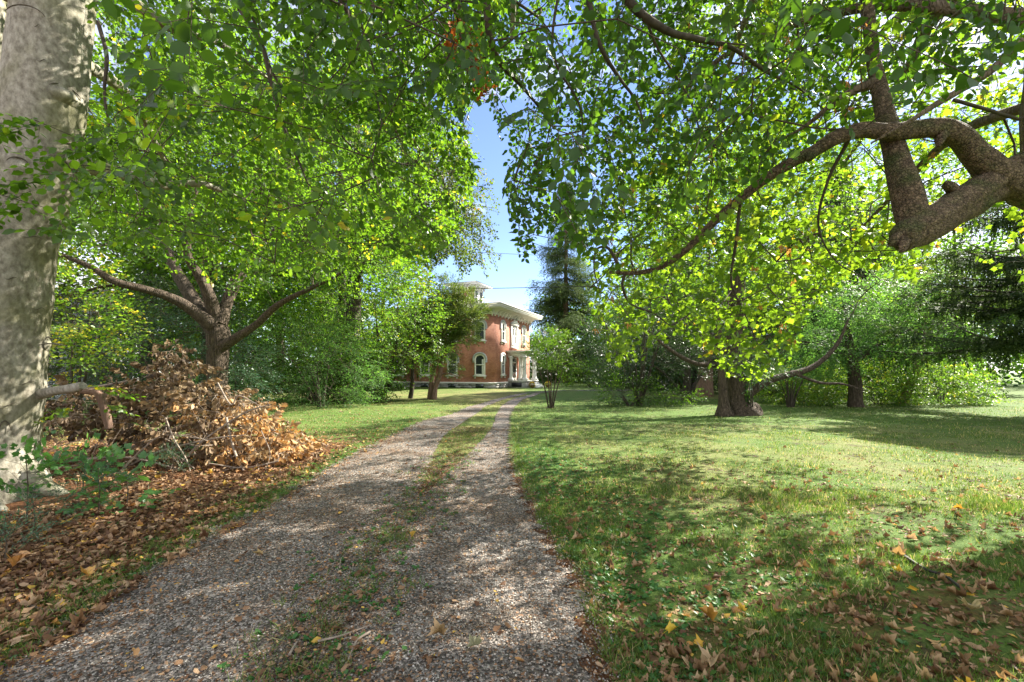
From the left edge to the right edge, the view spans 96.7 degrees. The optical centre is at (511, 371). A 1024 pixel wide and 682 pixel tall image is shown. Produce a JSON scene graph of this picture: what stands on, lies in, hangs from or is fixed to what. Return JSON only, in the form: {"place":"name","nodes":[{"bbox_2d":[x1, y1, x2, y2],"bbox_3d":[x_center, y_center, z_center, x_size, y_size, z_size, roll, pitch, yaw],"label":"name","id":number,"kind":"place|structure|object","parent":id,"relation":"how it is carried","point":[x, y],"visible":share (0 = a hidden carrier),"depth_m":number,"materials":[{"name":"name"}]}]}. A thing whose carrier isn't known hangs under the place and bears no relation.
{"place":"outdoors","nodes":[
{"label":"outdoors","id":0,"kind":"place"},
{"bbox_2d":[0,389,634,681],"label":"driveway","id":1,"kind":"structure","parent":0,"point":[502,417],"depth_m":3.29,"materials":[{"name":"grey gravel"}]},
{"bbox_2d":[253,548,268,553],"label":"fallen leaf","id":2,"kind":"object","parent":1,"relation":"on","point":[258,551],"visible":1,"depth_m":3.80,"materials":[{"name":"beige plant"}]},
{"bbox_2d":[288,641,297,655],"bbox_3d":[-1.218,1.537,2.534,0.018,0.015,0.116,0,0,-7],"label":"fallen stick","id":3,"kind":"object","parent":1,"relation":"on","point":[291,650],"visible":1,"depth_m":2.52,"materials":[{"name":"grey wood"}]},
{"bbox_2d":[318,625,369,641],"bbox_3d":[-0.978,1.534,2.664,0.297,0.015,0.029,0,0,-33],"label":"fallen stick","id":4,"kind":"object","parent":1,"relation":"on","point":[328,638],"visible":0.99,"depth_m":2.63,"materials":[{"name":"beige wood"}]},
{"bbox_2d":[348,630,370,659],"bbox_3d":[-0.871,1.532,2.556,0.046,0.016,0.267,0,0,8],"label":"fallen stick","id":5,"kind":"object","parent":1,"relation":"on","point":[362,636],"visible":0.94,"depth_m":2.59,"materials":[{"name":"beige wood"}]},
{"bbox_2d":[427,617,452,635],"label":"fallen leaf","id":6,"kind":"object","parent":1,"relation":"on","point":[437,627],"visible":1,"depth_m":2.62,"materials":[{"name":"beige plant"}]},
{"bbox_2d":[466,633,482,651],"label":"fallen leaf","id":7,"kind":"object","parent":1,"relation":"on","point":[474,640],"visible":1,"depth_m":2.53,"materials":[{"name":"beige plant"}]},
{"bbox_2d":[0,373,1023,681],"bbox_3d":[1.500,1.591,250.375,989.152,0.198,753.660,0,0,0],"label":"lawn","id":8,"kind":"structure","parent":0,"point":[568,395],"depth_m":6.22,"materials":[{"name":"plant"}]},
{"bbox_2d":[0,494,73,557],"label":"cedar seedling","id":9,"kind":"object","parent":8,"relation":"on","point":[6,538],"visible":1,"depth_m":3.87,"materials":[{"name":"green plant"}]},
{"bbox_2d":[0,480,88,532],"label":"cedar seedling","id":10,"kind":"object","parent":8,"relation":"on","point":[41,498],"visible":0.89,"depth_m":4.40,"materials":[{"name":"green plant"}]},
{"bbox_2d":[0,426,91,522],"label":"seedling","id":11,"kind":"object","parent":8,"relation":"on","point":[42,465],"visible":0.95,"depth_m":4.66,"materials":[{"name":"green plant"}]},
{"bbox_2d":[23,431,127,486],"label":"maple seedling","id":12,"kind":"object","parent":8,"relation":"on","point":[102,452],"visible":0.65,"depth_m":6.04,"materials":[{"name":"green plant"}]},
{"bbox_2d":[46,290,141,399],"bbox_3d":[-29.000,-1.700,27.000,10.800,6.600,6.800,0,0,-11],"label":"shrub","id":13,"kind":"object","parent":8,"relation":"on","point":[63,370],"depth_m":25.18,"materials":[{"name":"green plant"}]},
{"bbox_2d":[47,453,146,509],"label":"cedar seedling","id":14,"kind":"object","parent":8,"relation":"on","point":[98,478],"visible":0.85,"depth_m":4.98,"materials":[{"name":"green plant"}]},
{"bbox_2d":[46,231,175,422],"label":"maple sapling","id":15,"kind":"object","parent":8,"relation":"on","point":[62,268],"visible":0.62,"depth_m":13.13,"materials":[{"name":"green plant"}]},
{"bbox_2d":[55,442,181,516],"bbox_3d":[-4.432,1.333,5.212,1.128,1.034,0.953,0,0,0],"label":"maple seedling","id":16,"kind":"object","parent":8,"relation":"on","point":[150,462],"visible":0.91,"depth_m":5.17,"materials":[{"name":"green plant"}]},
{"bbox_2d":[48,111,255,397],"bbox_3d":[-22.268,-6.297,26.143,14.179,16.687,11.425,0,0,0],"label":"background tree","id":17,"kind":"object","parent":8,"relation":"on","point":[62,284],"visible":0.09,"depth_m":24.83,"materials":[{"name":"green plant"}]},
{"bbox_2d":[48,265,275,407],"bbox_3d":[-15.428,-0.943,19.479,10.843,6.914,5.997,0,0,0],"label":"yew shrub","id":18,"kind":"object","parent":8,"relation":"on","point":[52,368],"visible":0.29,"depth_m":19.05,"materials":[{"name":"green plant"}]},
{"bbox_2d":[148,436,194,472],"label":"cedar seedling","id":19,"kind":"object","parent":8,"relation":"on","point":[172,456],"visible":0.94,"depth_m":6.80,"materials":[{"name":"green plant"}]},
{"bbox_2d":[50,291,300,416],"bbox_3d":[-12.020,-0.376,16.323,8.190,5.388,4.902,0,0,0],"label":"yew shrub","id":20,"kind":"object","parent":8,"relation":"on","point":[237,373],"visible":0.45,"depth_m":16.04,"materials":[{"name":"green plant"}]},
{"bbox_2d":[43,339,334,472],"bbox_3d":[-6.506,0.627,8.262,6.184,2.450,3.346,0,0,0],"label":"brush pile","id":21,"kind":"object","parent":8,"relation":"on","point":[265,445],"visible":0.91,"depth_m":7.72,"materials":[{"name":"brown plant"}]},
{"bbox_2d":[71,17,324,400],"bbox_3d":[-15.523,-7.742,23.164,13.209,19.568,10.214,0,0,0],"label":"background tree","id":22,"kind":"object","parent":8,"relation":"on","point":[147,266],"visible":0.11,"depth_m":21.90,"materials":[{"name":"green plant"}]},
{"bbox_2d":[190,441,220,462],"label":"bramble seedling","id":23,"kind":"object","parent":8,"relation":"on","point":[205,451],"visible":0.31,"depth_m":7.49,"materials":[{"name":"green plant"}]},
{"bbox_2d":[135,162,334,390],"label":"background tree","id":24,"kind":"object","parent":8,"relation":"on","point":[244,326],"visible":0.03,"depth_m":38.89,"materials":[{"name":"green plant"}]},
{"bbox_2d":[58,54,429,414],"bbox_3d":[-9.836,-3.866,14.564,14.506,11.254,9.952,0,0,0],"label":"maple tree","id":25,"kind":"object","parent":8,"relation":"on","point":[209,314],"visible":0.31,"depth_m":14.67,"materials":[{"name":"green plant"}]},
{"bbox_2d":[0,0,518,510],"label":"beech tree","id":26,"kind":"object","parent":8,"relation":"on","point":[50,68],"visible":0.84,"depth_m":5.59,"materials":[{"name":"green plant"}]},
{"bbox_2d":[157,24,370,393],"bbox_3d":[-17.791,-11.611,33.186,16.845,27.311,11.844,0,0,0],"label":"background tree","id":27,"kind":"object","parent":8,"relation":"on","point":[219,163],"visible":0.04,"depth_m":32.12,"materials":[{"name":"green plant"}]},
{"bbox_2d":[233,361,369,400],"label":"broadleaf shrub","id":28,"kind":"object","parent":8,"relation":"on","point":[263,395],"visible":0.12,"depth_m":25.55,"materials":[{"name":"green plant"}]},
{"bbox_2d":[238,300,401,409],"bbox_3d":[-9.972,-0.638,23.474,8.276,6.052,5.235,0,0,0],"label":"broadleaf shrub","id":29,"kind":"object","parent":8,"relation":"on","point":[314,344],"visible":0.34,"depth_m":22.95,"materials":[{"name":"green plant"}]},
{"bbox_2d":[223,47,442,397],"bbox_3d":[-11.033,-9.648,29.017,14.824,23.387,10.812,0,0,0],"label":"background tree","id":30,"kind":"object","parent":8,"relation":"on","point":[339,297],"visible":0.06,"depth_m":28.65,"materials":[{"name":"green plant"}]},
{"bbox_2d":[275,343,413,402],"bbox_3d":[-9.078,0.307,25.137,7.422,3.960,4.166,0,0,0],"label":"broadleaf shrub","id":31,"kind":"object","parent":8,"relation":"on","point":[394,389],"visible":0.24,"depth_m":24.87,"materials":[{"name":"green plant"}]},
{"bbox_2d":[270,235,461,399],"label":"bright maple","id":32,"kind":"object","parent":8,"relation":"on","point":[415,307],"visible":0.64,"depth_m":24.29,"materials":[{"name":"green plant"}]},
{"bbox_2d":[295,212,447,388],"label":"background tree","id":33,"kind":"object","parent":8,"relation":"on","point":[400,293],"visible":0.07,"depth_m":41.78,"materials":[{"name":"green plant"}]},
{"bbox_2d":[241,89,502,401],"bbox_3d":[-7.122,-6.200,22.732,13.299,16.618,9.773,0,0,0],"label":"linden tree","id":34,"kind":"object","parent":8,"relation":"on","point":[461,251],"visible":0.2,"depth_m":21.69,"materials":[{"name":"green leaf"},{"name":"twig bark"},{"name":"dark bark"}]},
{"bbox_2d":[384,299,439,397],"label":"juniper tree","id":35,"kind":"object","parent":8,"relation":"on","point":[411,393],"visible":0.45,"depth_m":27.68,"materials":[{"name":"green plant"}]},
{"bbox_2d":[407,270,492,399],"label":"juniper tree","id":36,"kind":"object","parent":8,"relation":"on","point":[461,307],"visible":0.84,"depth_m":27.15,"materials":[{"name":"green plant"}]},
{"bbox_2d":[370,281,543,388],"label":"brick house","id":37,"kind":"structure","parent":8,"relation":"on","point":[497,358],"depth_m":45.12,"materials":[{"name":"brick"}]},
{"bbox_2d":[394,354,403,377],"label":"window","id":38,"kind":"structure","parent":37,"relation":"in","point":[399,354],"depth_m":47.27,"materials":[{"name":"white paint"}]},
{"bbox_2d":[418,356,430,377],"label":"window","id":39,"kind":"structure","parent":37,"relation":"in","point":[423,356],"depth_m":46.17,"materials":[{"name":"white paint"}]},
{"bbox_2d":[445,353,458,377],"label":"window","id":40,"kind":"structure","parent":37,"relation":"in","point":[452,370],"depth_m":44.90,"materials":[{"name":"white paint"}]},
{"bbox_2d":[472,319,486,343],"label":"window","id":41,"kind":"structure","parent":37,"relation":"in","point":[482,333],"depth_m":43.61,"materials":[{"name":"white paint"}]},
{"bbox_2d":[472,352,486,378],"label":"window","id":42,"kind":"structure","parent":37,"relation":"in","point":[479,359],"depth_m":43.73,"materials":[{"name":"white paint"}]},
{"bbox_2d":[500,320,506,344],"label":"window","id":43,"kind":"structure","parent":37,"relation":"in","point":[503,323],"depth_m":45.04,"materials":[{"name":"white paint"}]},
{"bbox_2d":[500,353,506,377],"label":"window","id":44,"kind":"structure","parent":37,"relation":"in","point":[503,356],"depth_m":45.04,"materials":[{"name":"white paint"}]},
{"bbox_2d":[512,326,514,346],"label":"window","id":45,"kind":"structure","parent":37,"relation":"in","point":[513,327],"depth_m":47.39,"materials":[{"name":"white paint"}]},
{"bbox_2d":[512,357,516,379],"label":"door","id":46,"kind":"structure","parent":37,"relation":"in","point":[514,362],"depth_m":47.65,"materials":[{"name":"white paint"}]},
{"bbox_2d":[514,326,517,346],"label":"window","id":47,"kind":"structure","parent":37,"relation":"in","point":[515,329],"depth_m":48.13,"materials":[{"name":"white paint"}]},
{"bbox_2d":[521,325,526,346],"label":"window","id":48,"kind":"structure","parent":37,"relation":"in","point":[523,329],"depth_m":50.27,"materials":[{"name":"white paint"}]},
{"bbox_2d":[0,408,1023,681],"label":"leaf litter","id":49,"kind":"object","parent":8,"relation":"on","point":[30,572],"visible":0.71,"depth_m":3.72,"materials":[{"name":"brown plant"}]},
{"bbox_2d":[6,553,27,570],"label":"fallen leaf","id":50,"kind":"object","parent":49,"relation":"on","point":[13,560],"visible":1,"depth_m":3.61,"materials":[{"name":"brown plant"}]},
{"bbox_2d":[26,604,68,611],"bbox_3d":[-3.091,1.564,3.014,0.384,0.019,0.037,0,0,13],"label":"fallen stick","id":51,"kind":"object","parent":49,"relation":"on","point":[32,605],"visible":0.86,"depth_m":2.99,"materials":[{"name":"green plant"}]},
{"bbox_2d":[80,565,95,575],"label":"fallen leaf","id":52,"kind":"object","parent":49,"relation":"on","point":[89,569],"visible":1,"depth_m":3.43,"materials":[{"name":"orange plant"}]},
{"bbox_2d":[519,322,582,407],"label":"rose of sharon","id":53,"kind":"object","parent":8,"relation":"on","point":[537,357],"visible":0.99,"depth_m":20.66,"materials":[{"name":"green plant"}]},
{"bbox_2d":[87,0,1023,263],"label":"beech tree","id":54,"kind":"object","parent":8,"relation":"on","point":[599,33],"visible":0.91,"depth_m":4.29,"materials":[{"name":"green plant"}]},
{"bbox_2d":[530,335,580,380],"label":"background tree","id":55,"kind":"object","parent":8,"relation":"on","point":[544,375],"visible":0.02,"depth_m":81.16,"materials":[{"name":"green plant"}]},
{"bbox_2d":[89,277,1023,385],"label":"woods","id":56,"kind":"object","parent":8,"relation":"on","point":[1003,380],"visible":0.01,"depth_m":59.61,"materials":[{"name":"green plant"}]},
{"bbox_2d":[525,181,616,382],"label":"spruce tree","id":57,"kind":"object","parent":8,"relation":"on","point":[561,294],"visible":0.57,"depth_m":68.04,"materials":[{"name":"green plant"}]},
{"bbox_2d":[554,355,622,386],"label":"background shrub","id":58,"kind":"object","parent":8,"relation":"on","point":[572,379],"visible":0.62,"depth_m":49.77,"materials":[{"name":"green plant"}]},
{"bbox_2d":[573,287,652,384],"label":"background tree","id":59,"kind":"object","parent":8,"relation":"on","point":[591,354],"visible":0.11,"depth_m":59.29,"materials":[{"name":"green plant"}]},
{"bbox_2d":[601,359,665,386],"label":"background shrub","id":60,"kind":"object","parent":8,"relation":"on","point":[617,375],"visible":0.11,"depth_m":46.88,"materials":[{"name":"green plant"}]},
{"bbox_2d":[596,251,696,383],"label":"background tree","id":61,"kind":"object","parent":8,"relation":"on","point":[623,305],"visible":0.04,"depth_m":51.55,"materials":[{"name":"green plant"}]},
{"bbox_2d":[591,369,711,406],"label":"broadleaf shrub","id":62,"kind":"object","parent":8,"relation":"on","point":[626,401],"visible":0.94,"depth_m":21.42,"materials":[{"name":"green plant"}]},
{"bbox_2d":[576,273,753,405],"bbox_3d":[7.379,-1.535,22.236,8.717,6.803,4.960,0,0,0],"label":"yew shrub","id":63,"kind":"object","parent":8,"relation":"on","point":[680,349],"visible":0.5,"depth_m":21.95,"materials":[{"name":"green plant"}]},
{"bbox_2d":[612,210,717,389],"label":"spruce tree","id":64,"kind":"object","parent":8,"relation":"on","point":[679,384],"visible":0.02,"depth_m":41.68,"materials":[{"name":"green plant"}]},
{"bbox_2d":[621,307,760,400],"bbox_3d":[9.683,-1.366,25.080,6.646,6.438,5.596,0,0,-30],"label":"shrub","id":65,"kind":"object","parent":8,"relation":"on","point":[688,387],"visible":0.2,"depth_m":24.87,"materials":[{"name":"green plant"}]},
{"bbox_2d":[612,258,782,394],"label":"background tree","id":66,"kind":"object","parent":8,"relation":"on","point":[695,372],"visible":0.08,"depth_m":32.32,"materials":[{"name":"green plant"}]},
{"bbox_2d":[620,120,797,375],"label":"background tree","id":67,"kind":"object","parent":8,"relation":"on","point":[708,257],"visible":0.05,"depth_m":34.87,"materials":[{"name":"green plant"}]},
{"bbox_2d":[698,602,722,623],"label":"fallen leaf","id":68,"kind":"object","parent":8,"relation":"on","point":[710,612],"visible":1,"depth_m":2.83,"materials":[{"name":"orange plant"}]},
{"bbox_2d":[697,642,725,666],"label":"fallen leaf","id":69,"kind":"object","parent":8,"relation":"on","point":[711,661],"visible":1,"depth_m":2.40,"materials":[{"name":"beige plant"}]},
{"bbox_2d":[659,288,770,396],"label":"cedar tree","id":70,"kind":"object","parent":8,"relation":"on","point":[706,384],"visible":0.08,"depth_m":28.11,"materials":[{"name":"green plant"}]},
{"bbox_2d":[701,252,778,379],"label":"background tree","id":71,"kind":"object","parent":8,"relation":"on","point":[751,275],"depth_m":54.06,"materials":[{"name":"green plant"}]},
{"bbox_2d":[586,117,918,416],"bbox_3d":[9.532,-4.155,17.548,13.347,12.050,7.536,0,0,0],"label":"maple tree","id":72,"kind":"object","parent":8,"relation":"on","point":[733,401],"visible":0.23,"depth_m":17.04,"materials":[{"name":"green plant"}]},
{"bbox_2d":[718,333,801,407],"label":"cedar sapling","id":73,"kind":"object","parent":8,"relation":"on","point":[760,385],"visible":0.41,"depth_m":16.31,"materials":[{"name":"green plant"}]},
{"bbox_2d":[524,439,1023,681],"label":"fallen leaves","id":74,"kind":"object","parent":8,"relation":"on","point":[673,651],"depth_m":2.96,"materials":[{"name":"brown plant"}]},
{"bbox_2d":[753,348,803,406],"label":"arching shrub","id":75,"kind":"object","parent":8,"relation":"on","point":[790,399],"visible":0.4,"depth_m":20.57,"materials":[{"name":"green plant"}]},
{"bbox_2d":[699,114,889,361],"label":"background tree","id":76,"kind":"object","parent":8,"relation":"on","point":[804,187],"visible":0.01,"depth_m":42.69,"materials":[{"name":"green plant"}]},
{"bbox_2d":[573,0,1023,381],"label":"maple tree","id":77,"kind":"object","parent":8,"relation":"on","point":[921,222],"visible":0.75,"depth_m":5.93,"materials":[{"name":"green plant"}]},
{"bbox_2d":[751,363,845,406],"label":"bramble bush","id":78,"kind":"object","parent":8,"relation":"on","point":[808,397],"visible":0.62,"depth_m":21.54,"materials":[{"name":"green plant"}]},
{"bbox_2d":[720,241,892,395],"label":"background tree","id":79,"kind":"object","parent":8,"relation":"on","point":[807,324],"visible":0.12,"depth_m":28.34,"materials":[{"name":"green plant"}]},
{"bbox_2d":[773,357,863,403],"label":"bramble bush","id":80,"kind":"object","parent":8,"relation":"on","point":[837,392],"visible":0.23,"depth_m":23.02,"materials":[{"name":"green plant"}]},
{"bbox_2d":[714,165,956,399],"bbox_3d":[22.605,-6.768,32.981,13.735,17.265,14.546,0,0,-35],"label":"norway spruce","id":81,"kind":"object","parent":8,"relation":"on","point":[835,202],"visible":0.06,"depth_m":30.43,"materials":[{"name":"green plant"}]},
{"bbox_2d":[764,275,910,372],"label":"background tree","id":82,"kind":"object","parent":8,"relation":"on","point":[857,296],"visible":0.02,"depth_m":36.86,"materials":[{"name":"green plant"}]},
{"bbox_2d":[771,264,994,407],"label":"ash tree","id":83,"kind":"object","parent":8,"relation":"on","point":[854,373],"visible":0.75,"depth_m":20.26,"materials":[{"name":"green plant"}]},
{"bbox_2d":[829,356,938,405],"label":"bramble bush","id":84,"kind":"object","parent":8,"relation":"on","point":[885,398],"visible":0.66,"depth_m":21.24,"materials":[{"name":"green plant"}]},
{"bbox_2d":[890,541,908,557],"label":"fallen leaf","id":85,"kind":"object","parent":8,"relation":"on","point":[900,550],"visible":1,"depth_m":3.69,"materials":[{"name":"plant"}]},
{"bbox_2d":[809,176,1023,378],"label":"norway spruce","id":86,"kind":"object","parent":8,"relation":"on","point":[1012,297],"visible":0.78,"depth_m":17.15,"materials":[{"name":"green plant"}]},
{"bbox_2d":[840,249,994,403],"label":"leaning tree","id":87,"kind":"object","parent":8,"relation":"on","point":[921,345],"visible":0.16,"depth_m":22.54,"materials":[{"name":"green plant"}]},
{"bbox_2d":[874,347,966,395],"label":"background shrub","id":88,"kind":"object","parent":8,"relation":"on","point":[935,377],"visible":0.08,"depth_m":32.32,"materials":[{"name":"green plant"}]},
{"bbox_2d":[881,250,970,373],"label":"background tree","id":89,"kind":"object","parent":8,"relation":"on","point":[928,299],"depth_m":47.31,"materials":[{"name":"green plant"}]},
{"bbox_2d":[859,100,1023,387],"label":"background tree","id":90,"kind":"object","parent":8,"relation":"on","point":[943,166],"visible":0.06,"depth_m":36.90,"materials":[{"name":"green plant"}]},
{"bbox_2d":[869,232,1023,394],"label":"background tree","id":91,"kind":"object","parent":8,"relation":"on","point":[986,246],"visible":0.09,"depth_m":32.97,"materials":[{"name":"green plant"}]},
{"bbox_2d":[888,357,1015,406],"bbox_3d":[20.611,0.710,21.762,4.935,3.103,3.474,0,0,0],"label":"bramble bush","id":92,"kind":"object","parent":8,"relation":"on","point":[969,396],"visible":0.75,"depth_m":21.23,"materials":[{"name":"green plant"}]},
{"bbox_2d":[953,504,964,508],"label":"fallen leaf","id":93,"kind":"object","parent":8,"relation":"on","point":[959,506],"visible":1,"depth_m":4.94,"materials":[{"name":"yellow plant"}]},
{"bbox_2d":[958,596,984,609],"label":"fallen leaf","id":94,"kind":"object","parent":8,"relation":"on","point":[976,604],"visible":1,"depth_m":2.87,"materials":[{"name":"beige plant"}]},
{"bbox_2d":[56,0,1023,372],"label":"sky","id":95,"kind":"structure","parent":0,"point":[512,274],"materials":[{"name":"blue"}]},
{"bbox_2d":[247,276,934,291],"bbox_3d":[20.854,-7.038,33.000,77.310,3.510,0.044,0,0,-4],"label":"utility wire","id":96,"kind":"object","parent":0,"point":[522,287],"visible":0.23,"depth_m":31.44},
{"bbox_2d":[482,252,719,260],"bbox_3d":[7.499,-10.190,39.000,47.047,1.092,0.028,0,0,-12],"label":"utility wire","id":97,"kind":"object","parent":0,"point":[549,255],"visible":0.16,"depth_m":37.96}
]}

